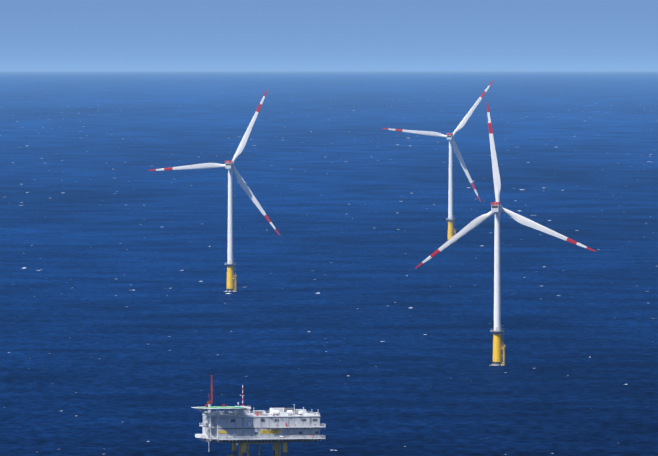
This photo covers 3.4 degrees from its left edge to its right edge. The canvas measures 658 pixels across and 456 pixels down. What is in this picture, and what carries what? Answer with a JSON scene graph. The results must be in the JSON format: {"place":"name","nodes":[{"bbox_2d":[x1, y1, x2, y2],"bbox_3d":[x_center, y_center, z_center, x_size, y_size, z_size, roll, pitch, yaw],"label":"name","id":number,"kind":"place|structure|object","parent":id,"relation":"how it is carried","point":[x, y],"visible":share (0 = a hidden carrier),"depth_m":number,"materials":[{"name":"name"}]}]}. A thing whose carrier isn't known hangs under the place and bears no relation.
{"place":"outdoors","nodes":[
{"label":"outdoors","id":0,"kind":"place"},
{"bbox_2d":[0,71,657,455],"bbox_3d":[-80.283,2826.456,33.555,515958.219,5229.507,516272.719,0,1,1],"label":"sea","id":1,"kind":"structure","parent":0,"point":[128,327],"depth_m":8487.99,"materials":[{"name":"blue liquid"}]},
{"bbox_2d":[148,89,279,291],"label":"turbine","id":2,"kind":"object","parent":1,"relation":"on","point":[230,167],"visible":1,"depth_m":7652.82,"materials":[{"name":"white metal"}]},
{"bbox_2d":[191,375,325,455],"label":"substation","id":3,"kind":"object","parent":1,"relation":"on","point":[242,426],"visible":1,"depth_m":4664.25,"materials":[{"name":"white metal"}]},
{"bbox_2d":[381,81,492,241],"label":"turbine","id":4,"kind":"object","parent":1,"relation":"on","point":[452,143],"visible":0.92,"depth_m":9189.79,"materials":[{"name":"white metal"}]},
{"bbox_2d":[415,103,596,365],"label":"turbine","id":5,"kind":"object","parent":1,"relation":"on","point":[497,208],"visible":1,"depth_m":6135.54,"materials":[{"name":"white metal"}]},
{"bbox_2d":[0,0,657,70],"label":"sky","id":6,"kind":"structure","parent":0,"point":[36,35],"materials":[{"name":"blue"}]}
]}

